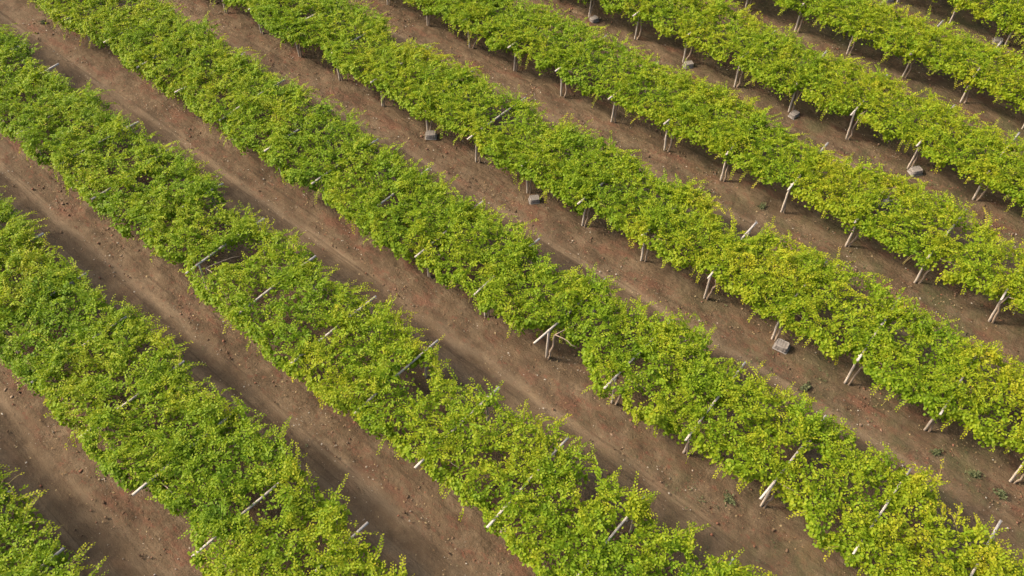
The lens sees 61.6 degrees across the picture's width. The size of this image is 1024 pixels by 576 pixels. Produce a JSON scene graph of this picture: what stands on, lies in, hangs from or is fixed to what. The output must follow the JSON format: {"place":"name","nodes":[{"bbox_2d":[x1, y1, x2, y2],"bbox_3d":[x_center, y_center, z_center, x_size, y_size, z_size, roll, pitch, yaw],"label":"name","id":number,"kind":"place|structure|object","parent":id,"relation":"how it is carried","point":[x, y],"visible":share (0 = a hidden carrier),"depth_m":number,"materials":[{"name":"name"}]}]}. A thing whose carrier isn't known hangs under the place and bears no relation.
{"place":"outdoors","nodes":[
{"label":"outdoors","id":0,"kind":"place"},
{"bbox_2d":[0,0,1023,575],"bbox_3d":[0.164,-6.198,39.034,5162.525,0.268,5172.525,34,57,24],"label":"ground","id":1,"kind":"structure","parent":0,"point":[478,348],"depth_m":33.20,"materials":[{"name":"soil"}]},
{"bbox_2d":[0,464,28,522],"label":"grapevine","id":2,"kind":"object","parent":1,"relation":"on","point":[1,485],"visible":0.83,"depth_m":26.25,"materials":[{"name":"green plant"}]},
{"bbox_2d":[0,23,34,67],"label":"grapevine","id":3,"kind":"object","parent":1,"relation":"on","point":[2,41],"visible":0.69,"depth_m":40.96,"materials":[{"name":"green plant"}]},
{"bbox_2d":[0,193,47,264],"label":"grapevine","id":4,"kind":"object","parent":1,"relation":"on","point":[12,227],"visible":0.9,"depth_m":32.80,"materials":[{"name":"green plant"}]},
{"bbox_2d":[0,33,49,101],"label":"grapevine","id":5,"kind":"object","parent":1,"relation":"on","point":[11,54],"visible":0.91,"depth_m":39.64,"materials":[{"name":"green plant"}]},
{"bbox_2d":[0,483,81,575],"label":"grapevine","id":6,"kind":"object","parent":1,"relation":"on","point":[20,518],"visible":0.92,"depth_m":25.00,"materials":[{"name":"green plant"}]},
{"bbox_2d":[0,220,89,341],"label":"grapevine","id":7,"kind":"object","parent":1,"relation":"on","point":[47,259],"visible":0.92,"depth_m":31.42,"materials":[{"name":"green plant"}]},
{"bbox_2d":[0,66,100,142],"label":"grapevine","id":8,"kind":"object","parent":1,"relation":"on","point":[52,87],"visible":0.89,"depth_m":37.97,"materials":[{"name":"green plant"}]},
{"bbox_2d":[0,537,108,575],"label":"grapevine","id":9,"kind":"object","parent":1,"relation":"on","point":[63,572],"visible":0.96,"depth_m":24.42,"materials":[{"name":"green plant"}]},
{"bbox_2d":[0,268,142,396],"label":"grapevine","id":10,"kind":"object","parent":1,"relation":"on","point":[88,297],"visible":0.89,"depth_m":29.91,"materials":[{"name":"green plant"}]},
{"bbox_2d":[9,80,140,181],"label":"grapevine","id":11,"kind":"object","parent":1,"relation":"on","point":[29,146],"visible":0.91,"depth_m":36.75,"materials":[{"name":"green plant"}]},
{"bbox_2d":[30,0,135,33],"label":"grapevine","id":12,"kind":"object","parent":1,"relation":"on","point":[54,12],"visible":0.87,"depth_m":42.78,"materials":[{"name":"green plant"}]},
{"bbox_2d":[14,296,192,458],"bbox_3d":[-13.661,3.040,29.316,5.126,2.683,5.072,34,57,24],"label":"grapevine","id":13,"kind":"object","parent":1,"relation":"on","point":[123,355],"visible":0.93,"depth_m":28.74,"materials":[{"name":"green plant"}]},
{"bbox_2d":[43,111,179,213],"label":"grapevine","id":14,"kind":"object","parent":1,"relation":"on","point":[79,185],"visible":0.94,"depth_m":35.51,"materials":[{"name":"green plant"}]},
{"bbox_2d":[57,0,177,49],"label":"grapevine","id":15,"kind":"object","parent":1,"relation":"on","point":[100,12],"visible":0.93,"depth_m":42.17,"materials":[{"name":"green plant"}]},
{"bbox_2d":[77,140,226,247],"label":"grapevine","id":16,"kind":"object","parent":1,"relation":"on","point":[162,197],"visible":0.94,"depth_m":34.26,"materials":[{"name":"green plant"}]},
{"bbox_2d":[97,0,219,83],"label":"grapevine","id":17,"kind":"object","parent":1,"relation":"on","point":[130,58],"visible":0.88,"depth_m":41.17,"materials":[{"name":"green plant"}]},
{"bbox_2d":[76,346,244,492],"bbox_3d":[-11.350,4.616,28.091,4.701,2.591,4.850,34,57,24],"label":"grapevine","id":18,"kind":"object","parent":1,"relation":"on","point":[190,406],"visible":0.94,"depth_m":27.37,"materials":[{"name":"green plant"}]},
{"bbox_2d":[132,414,235,495],"bbox_3d":[-10.258,5.697,27.756,0.156,1.924,3.987,32,56,23],"label":"vine trellis","id":19,"kind":"object","parent":1,"relation":"on","point":[145,483],"visible":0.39,"depth_m":26.48,"materials":[{"name":"grey wood"}]},
{"bbox_2d":[132,11,256,102],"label":"grapevine","id":20,"kind":"object","parent":1,"relation":"on","point":[203,51],"visible":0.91,"depth_m":39.97,"materials":[{"name":"green plant"}]},
{"bbox_2d":[131,173,270,285],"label":"grapevine","id":21,"kind":"object","parent":1,"relation":"on","point":[173,238],"visible":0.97,"depth_m":32.96,"materials":[{"name":"green plant"}]},
{"bbox_2d":[135,397,306,569],"bbox_3d":[-8.908,5.828,27.051,4.730,2.693,5.112,34,57,24],"label":"grapevine","id":22,"kind":"object","parent":1,"relation":"on","point":[170,502],"visible":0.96,"depth_m":26.36,"materials":[{"name":"green plant"}]},
{"bbox_2d":[186,218,264,288],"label":"vine trellis","id":23,"kind":"object","parent":1,"relation":"on","point":[204,259],"visible":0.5,"depth_m":32.39,"materials":[{"name":"grey wood"}]},
{"bbox_2d":[176,48,296,134],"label":"grapevine","id":24,"kind":"object","parent":1,"relation":"on","point":[241,78],"visible":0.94,"depth_m":38.72,"materials":[{"name":"green plant"}]},
{"bbox_2d":[210,0,266,13],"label":"grapevine","id":25,"kind":"object","parent":1,"relation":"on","point":[233,3],"visible":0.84,"depth_m":43.55,"materials":[{"name":"green plant"}]},
{"bbox_2d":[191,465,300,564],"bbox_3d":[-7.946,7.230,26.510,0.156,1.924,3.987,34,57,24],"label":"vine trellis","id":26,"kind":"object","parent":1,"relation":"on","point":[243,512],"visible":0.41,"depth_m":25.78,"materials":[{"name":"grey wood"}]},
{"bbox_2d":[178,207,327,334],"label":"grapevine","id":27,"kind":"object","parent":1,"relation":"on","point":[207,296],"visible":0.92,"depth_m":31.72,"materials":[{"name":"green plant"}]},
{"bbox_2d":[211,72,342,164],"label":"grapevine","id":28,"kind":"object","parent":1,"relation":"on","point":[288,104],"visible":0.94,"depth_m":37.46,"materials":[{"name":"green plant"}]},
{"bbox_2d":[238,255,315,323],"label":"vine trellis","id":29,"kind":"object","parent":1,"relation":"on","point":[269,289],"visible":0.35,"depth_m":31.24,"materials":[{"name":"grey wood"}]},
{"bbox_2d":[188,440,378,575],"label":"grapevine","id":30,"kind":"object","parent":1,"relation":"on","point":[231,557],"visible":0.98,"depth_m":25.09,"materials":[{"name":"green plant"}]},
{"bbox_2d":[247,0,349,43],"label":"grapevine","id":31,"kind":"object","parent":1,"relation":"on","point":[273,7],"visible":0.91,"depth_m":42.66,"materials":[{"name":"green plant"}]},
{"bbox_2d":[227,250,378,375],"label":"grapevine","id":32,"kind":"object","parent":1,"relation":"on","point":[258,336],"visible":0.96,"depth_m":30.50,"materials":[{"name":"green plant"}]},
{"bbox_2d":[257,99,387,193],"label":"grapevine","id":33,"kind":"object","parent":1,"relation":"on","point":[291,177],"visible":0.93,"depth_m":36.14,"materials":[{"name":"green plant"}]},
{"bbox_2d":[270,0,392,62],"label":"grapevine","id":34,"kind":"object","parent":1,"relation":"on","point":[355,12],"visible":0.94,"depth_m":41.91,"materials":[{"name":"green plant"}]},
{"bbox_2d":[290,295,376,378],"bbox_3d":[-6.255,2.017,30.948,0.105,1.910,3.950,34,57,25],"label":"vine trellis","id":35,"kind":"object","parent":1,"relation":"on","point":[358,309],"visible":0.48,"depth_m":30.29,"materials":[{"name":"grey wood"}]},
{"bbox_2d":[280,524,414,575],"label":"grapevine","id":36,"kind":"object","parent":1,"relation":"on","point":[347,568],"visible":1,"depth_m":24.67,"materials":[{"name":"green plant"}]},
{"bbox_2d":[281,292,431,423],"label":"grapevine","id":37,"kind":"object","parent":1,"relation":"on","point":[332,396],"visible":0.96,"depth_m":29.27,"materials":[{"name":"green plant"}]},
{"bbox_2d":[304,122,429,237],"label":"grapevine","id":38,"kind":"object","parent":1,"relation":"on","point":[332,200],"visible":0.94,"depth_m":34.98,"materials":[{"name":"green plant"}]},
{"bbox_2d":[323,11,434,90],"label":"grapevine","id":39,"kind":"object","parent":1,"relation":"on","point":[347,66],"visible":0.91,"depth_m":40.49,"materials":[{"name":"green plant"}]},
{"bbox_2d":[354,340,437,424],"bbox_3d":[-3.928,3.505,29.717,0.214,1.946,3.921,34,57,24],"label":"vine trellis","id":40,"kind":"object","parent":1,"relation":"on","point":[408,365],"visible":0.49,"depth_m":29.26,"materials":[{"name":"grey wood"}]},
{"bbox_2d":[349,158,481,271],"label":"grapevine","id":41,"kind":"object","parent":1,"relation":"on","point":[414,211],"visible":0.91,"depth_m":33.66,"materials":[{"name":"green plant"}]},
{"bbox_2d":[362,38,479,121],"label":"grapevine","id":42,"kind":"object","parent":1,"relation":"on","point":[408,83],"visible":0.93,"depth_m":39.38,"materials":[{"name":"green plant"}]},
{"bbox_2d":[339,335,505,471],"bbox_3d":[-2.920,3.927,28.702,5.264,2.803,4.703,34,57,24],"label":"grapevine","id":43,"kind":"object","parent":1,"relation":"on","point":[404,449],"visible":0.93,"depth_m":27.99,"materials":[{"name":"green plant"}]},
{"bbox_2d":[414,386,499,468],"bbox_3d":[-1.750,5.036,28.484,0.156,1.924,3.987,33,57,24],"label":"vine trellis","id":44,"kind":"object","parent":1,"relation":"on","point":[422,460],"visible":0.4,"depth_m":28.03,"materials":[{"name":"grey wood"}]},
{"bbox_2d":[413,0,513,31],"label":"grapevine","id":45,"kind":"object","parent":1,"relation":"on","point":[442,9],"visible":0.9,"depth_m":43.21,"materials":[{"name":"green plant"}]},
{"bbox_2d":[407,61,526,148],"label":"grapevine","id":46,"kind":"object","parent":1,"relation":"on","point":[481,86],"visible":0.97,"depth_m":38.23,"materials":[{"name":"green plant"}]},
{"bbox_2d":[411,197,541,307],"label":"grapevine","id":47,"kind":"object","parent":1,"relation":"on","point":[447,277],"visible":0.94,"depth_m":32.55,"materials":[{"name":"green plant"}]},
{"bbox_2d":[417,377,575,535],"bbox_3d":[-0.504,5.543,27.572,4.474,2.522,4.732,19,52,15],"label":"grapevine","id":48,"kind":"object","parent":1,"relation":"on","point":[455,484],"visible":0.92,"depth_m":26.99,"materials":[{"name":"green plant"}]},
{"bbox_2d":[454,0,562,54],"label":"grapevine","id":49,"kind":"object","parent":1,"relation":"on","point":[503,24],"visible":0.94,"depth_m":42.44,"materials":[{"name":"green plant"}]},
{"bbox_2d":[0,0,1023,575],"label":"soil clods","id":50,"kind":"object","parent":1,"relation":"on","point":[494,316],"visible":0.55,"depth_m":33.97,"materials":[{"name":"brown soil"}]},
{"bbox_2d":[0,0,1023,575],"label":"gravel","id":51,"kind":"structure","parent":1,"relation":"on","point":[458,294],"depth_m":34.05,"materials":[{"name":"stone"}]},
{"bbox_2d":[1,0,1023,575],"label":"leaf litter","id":52,"kind":"object","parent":1,"relation":"on","point":[525,270],"visible":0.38,"depth_m":33.70,"materials":[{"name":"brown plant"}]},
{"bbox_2d":[464,87,576,184],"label":"grapevine","id":53,"kind":"object","parent":1,"relation":"on","point":[497,135],"visible":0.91,"depth_m":36.84,"materials":[{"name":"green plant"}]},
{"bbox_2d":[19,0,1023,562],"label":"seedling weeds","id":54,"kind":"object","parent":1,"relation":"on","point":[747,350],"visible":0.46,"depth_m":32.63,"materials":[{"name":"green plant"}]},
{"bbox_2d":[486,437,568,533],"bbox_3d":[0.510,6.536,27.265,0.156,1.924,3.987,32,56,23],"label":"vine trellis","id":55,"kind":"object","parent":1,"relation":"on","point":[500,512],"visible":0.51,"depth_m":26.48,"materials":[{"name":"grey wood"}]},
{"bbox_2d":[459,228,618,337],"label":"grapevine","id":56,"kind":"object","parent":1,"relation":"on","point":[538,276],"visible":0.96,"depth_m":31.25,"materials":[{"name":"green plant"}]},
{"bbox_2d":[506,0,612,81],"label":"grapevine","id":57,"kind":"object","parent":1,"relation":"on","point":[560,36],"visible":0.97,"depth_m":41.41,"materials":[{"name":"green plant"}]},
{"bbox_2d":[468,432,657,575],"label":"grapevine","id":58,"kind":"object","parent":1,"relation":"on","point":[530,511],"visible":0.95,"depth_m":25.67,"materials":[{"name":"green plant"}]},
{"bbox_2d":[533,278,605,357],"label":"vine trellis","id":59,"kind":"object","parent":1,"relation":"on","point":[547,332],"visible":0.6,"depth_m":30.66,"materials":[{"name":"grey wood"}]},
{"bbox_2d":[508,120,647,215],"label":"grapevine","id":60,"kind":"object","parent":1,"relation":"on","point":[571,168],"visible":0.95,"depth_m":35.68,"materials":[{"name":"green plant"}]},
{"bbox_2d":[526,262,677,398],"bbox_3d":[3.158,1.771,30.668,4.784,2.764,4.676,34,57,24],"label":"grapevine","id":61,"kind":"object","parent":1,"relation":"on","point":[604,313],"visible":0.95,"depth_m":30.35,"materials":[{"name":"green plant"}]},
{"bbox_2d":[549,28,657,104],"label":"grapevine","id":62,"kind":"object","parent":1,"relation":"on","point":[567,79],"visible":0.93,"depth_m":40.25,"materials":[{"name":"green plant"}]},
{"bbox_2d":[578,496,644,574],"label":"vine trellis","id":63,"kind":"object","parent":1,"relation":"on","point":[620,525],"visible":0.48,"depth_m":25.53,"materials":[{"name":"grey wood"}]},
{"bbox_2d":[582,0,661,24],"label":"grapevine","id":64,"kind":"object","parent":1,"relation":"on","point":[626,9],"visible":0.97,"depth_m":43.84,"materials":[{"name":"green plant"}]},
{"bbox_2d":[571,137,700,247],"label":"grapevine","id":65,"kind":"object","parent":1,"relation":"on","point":[663,191],"visible":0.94,"depth_m":34.53,"materials":[{"name":"green plant"}]},
{"bbox_2d":[603,319,673,402],"bbox_3d":[4.405,2.814,30.482,0.156,1.924,3.987,34,57,24],"label":"vine trellis","id":66,"kind":"object","parent":1,"relation":"on","point":[614,378],"visible":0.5,"depth_m":29.48,"materials":[{"name":"grey wood"}]},
{"bbox_2d":[563,485,745,575],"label":"grapevine","id":67,"kind":"object","parent":1,"relation":"on","point":[644,559],"visible":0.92,"depth_m":24.94,"materials":[{"name":"green plant"}]},
{"bbox_2d":[602,52,721,136],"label":"grapevine","id":68,"kind":"object","parent":1,"relation":"on","point":[675,81],"visible":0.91,"depth_m":39.02,"materials":[{"name":"green plant"}]},
{"bbox_2d":[600,308,743,447],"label":"grapevine","id":69,"kind":"object","parent":1,"relation":"on","point":[649,415],"visible":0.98,"depth_m":28.91,"materials":[{"name":"green plant"}]},
{"bbox_2d":[630,0,742,47],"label":"grapevine","id":70,"kind":"object","parent":1,"relation":"on","point":[675,12],"visible":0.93,"depth_m":43.12,"materials":[{"name":"green plant"}]},
{"bbox_2d":[629,176,750,283],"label":"grapevine","id":71,"kind":"object","parent":1,"relation":"on","point":[708,219],"visible":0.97,"depth_m":33.29,"materials":[{"name":"green plant"}]},
{"bbox_2d":[682,362,745,453],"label":"vine trellis","id":72,"kind":"object","parent":1,"relation":"on","point":[700,420],"visible":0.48,"depth_m":28.47,"materials":[{"name":"grey wood"}]},
{"bbox_2d":[658,76,781,164],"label":"grapevine","id":73,"kind":"object","parent":1,"relation":"on","point":[726,105],"visible":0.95,"depth_m":37.78,"materials":[{"name":"green plant"}]},
{"bbox_2d":[679,546,776,575],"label":"grapevine","id":74,"kind":"object","parent":1,"relation":"on","point":[735,571],"visible":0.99,"depth_m":24.53,"materials":[{"name":"green plant"}]},
{"bbox_2d":[675,0,781,69],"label":"grapevine","id":75,"kind":"object","parent":1,"relation":"on","point":[715,53],"visible":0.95,"depth_m":42.12,"materials":[{"name":"green plant"}]},
{"bbox_2d":[703,221,756,298],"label":"vine trellis","id":76,"kind":"object","parent":1,"relation":"on","point":[709,277],"visible":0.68,"depth_m":33.30,"materials":[{"name":"grey wood"}]},
{"bbox_2d":[677,359,839,498],"bbox_3d":[7.843,4.671,28.364,5.232,2.695,4.702,34,57,24],"label":"grapevine","id":77,"kind":"object","parent":1,"relation":"on","point":[751,389],"visible":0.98,"depth_m":27.65,"materials":[{"name":"green plant"}]},
{"bbox_2d":[730,17,827,100],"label":"grapevine","id":78,"kind":"object","parent":1,"relation":"on","point":[777,65],"visible":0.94,"depth_m":40.76,"materials":[{"name":"green plant"}]},
{"bbox_2d":[716,104,843,190],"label":"grapevine","id":79,"kind":"object","parent":1,"relation":"on","point":[762,173],"visible":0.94,"depth_m":36.37,"materials":[{"name":"green plant"}]},
{"bbox_2d":[706,217,854,327],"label":"grapevine","id":80,"kind":"object","parent":1,"relation":"on","point":[779,256],"visible":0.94,"depth_m":32.10,"materials":[{"name":"green plant"}]},
{"bbox_2d":[748,0,812,15],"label":"grapevine","id":81,"kind":"object","parent":1,"relation":"on","point":[783,3],"visible":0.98,"depth_m":44.38,"materials":[{"name":"green plant"}]},
{"bbox_2d":[772,338,789,353],"bbox_3d":[10.048,2.141,31.993,0.569,0.261,0.443,27,57,20],"label":"harvest crate","id":82,"kind":"object","parent":1,"relation":"on","point":[781,345],"visible":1,"depth_m":31.91,"materials":[{"name":"grey plastic"}]},
{"bbox_2d":[759,415,826,506],"bbox_3d":[8.960,5.917,27.988,0.118,1.876,4.039,35,58,25],"label":"vine trellis","id":83,"kind":"object","parent":1,"relation":"on","point":[766,493],"visible":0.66,"depth_m":27.22,"materials":[{"name":"grey wood"}]},
{"bbox_2d":[789,0,886,37],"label":"grapevine","id":84,"kind":"object","parent":1,"relation":"on","point":[848,13],"visible":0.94,"depth_m":43.54,"materials":[{"name":"green plant"}]},
{"bbox_2d":[785,48,895,121],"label":"grapevine","id":85,"kind":"object","parent":1,"relation":"on","point":[830,74],"visible":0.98,"depth_m":39.53,"materials":[{"name":"green plant"}]},
{"bbox_2d":[764,247,919,364],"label":"grapevine","id":86,"kind":"object","parent":1,"relation":"on","point":[828,342],"visible":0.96,"depth_m":30.92,"materials":[{"name":"green plant"}]},
{"bbox_2d":[763,407,927,566],"bbox_3d":[10.138,6.399,27.053,4.582,2.540,4.439,34,57,24],"label":"grapevine","id":87,"kind":"object","parent":1,"relation":"on","point":[828,542],"visible":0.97,"depth_m":26.47,"materials":[{"name":"green plant"}]},
{"bbox_2d":[783,140,910,233],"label":"grapevine","id":88,"kind":"object","parent":1,"relation":"on","point":[838,208],"visible":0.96,"depth_m":35.18,"materials":[{"name":"green plant"}]},
{"bbox_2d":[844,296,899,383],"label":"vine trellis","id":89,"kind":"object","parent":1,"relation":"on","point":[853,367],"visible":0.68,"depth_m":30.50,"materials":[{"name":"grey wood"}]},
{"bbox_2d":[849,468,911,560],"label":"vine trellis","id":90,"kind":"object","parent":1,"relation":"on","point":[880,513],"visible":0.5,"depth_m":26.04,"materials":[{"name":"grey wood"}]},
{"bbox_2d":[833,0,940,64],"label":"grapevine","id":91,"kind":"object","parent":1,"relation":"on","point":[901,32],"visible":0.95,"depth_m":42.56,"materials":[{"name":"green plant"}]},
{"bbox_2d":[841,68,971,152],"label":"grapevine","id":92,"kind":"object","parent":1,"relation":"on","point":[905,117],"visible":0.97,"depth_m":38.34,"materials":[{"name":"green plant"}]},
{"bbox_2d":[841,174,977,270],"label":"grapevine","id":93,"kind":"object","parent":1,"relation":"on","point":[913,196],"visible":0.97,"depth_m":34.00,"materials":[{"name":"green plant"}]},
{"bbox_2d":[907,165,922,176],"bbox_3d":[18.030,-5.235,38.373,0.569,0.261,0.443,-10,51,-10],"label":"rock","id":94,"kind":"object","parent":1,"relation":"on","point":[915,170],"visible":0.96,"depth_m":38.29,"materials":[{"name":"grey stone"}]},
{"bbox_2d":[843,290,998,420],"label":"grapevine","id":95,"kind":"object","parent":1,"relation":"on","point":[897,386],"visible":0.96,"depth_m":29.66,"materials":[{"name":"green plant"}]},
{"bbox_2d":[842,459,1018,575],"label":"grapevine","id":96,"kind":"object","parent":1,"relation":"on","point":[949,565],"visible":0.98,"depth_m":25.32,"materials":[{"name":"green plant"}]},
{"bbox_2d":[893,19,1005,89],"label":"grapevine","id":97,"kind":"object","parent":1,"relation":"on","point":[955,53],"visible":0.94,"depth_m":41.39,"materials":[{"name":"green plant"}]},
{"bbox_2d":[910,95,1023,188],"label":"grapevine","id":98,"kind":"object","parent":1,"relation":"on","point":[980,137],"visible":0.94,"depth_m":36.98,"materials":[{"name":"green plant"}]},
{"bbox_2d":[916,335,1023,473],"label":"grapevine","id":99,"kind":"object","parent":1,"relation":"on","point":[1007,373],"visible":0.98,"depth_m":28.60,"materials":[{"name":"green plant"}]},
{"bbox_2d":[916,193,1023,303],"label":"grapevine","id":100,"kind":"object","parent":1,"relation":"on","point":[991,236],"visible":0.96,"depth_m":32.73,"materials":[{"name":"green plant"}]},
{"bbox_2d":[951,0,1023,38],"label":"grapevine","id":101,"kind":"object","parent":1,"relation":"on","point":[1012,7],"visible":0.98,"depth_m":43.95,"materials":[{"name":"green plant"}]},
{"bbox_2d":[957,40,1023,113],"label":"grapevine","id":102,"kind":"object","parent":1,"relation":"on","point":[1003,72],"visible":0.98,"depth_m":40.21,"materials":[{"name":"green plant"}]},
{"bbox_2d":[966,535,1023,575],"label":"grapevine","id":103,"kind":"object","parent":1,"relation":"on","point":[1010,571],"visible":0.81,"depth_m":24.88,"materials":[{"name":"green plant"}]},
{"bbox_2d":[974,130,1023,216],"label":"grapevine","id":104,"kind":"object","parent":1,"relation":"on","point":[1001,186],"visible":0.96,"depth_m":35.80,"materials":[{"name":"green plant"}]},
{"bbox_2d":[988,239,1023,322],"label":"grapevine","id":105,"kind":"object","parent":1,"relation":"on","point":[1016,301],"visible":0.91,"depth_m":31.83,"materials":[{"name":"green plant"}]},
{"bbox_2d":[996,1,1023,46],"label":"grapevine","id":106,"kind":"object","parent":1,"relation":"on","point":[1020,29],"visible":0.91,"depth_m":43.30,"materials":[{"name":"green plant"}]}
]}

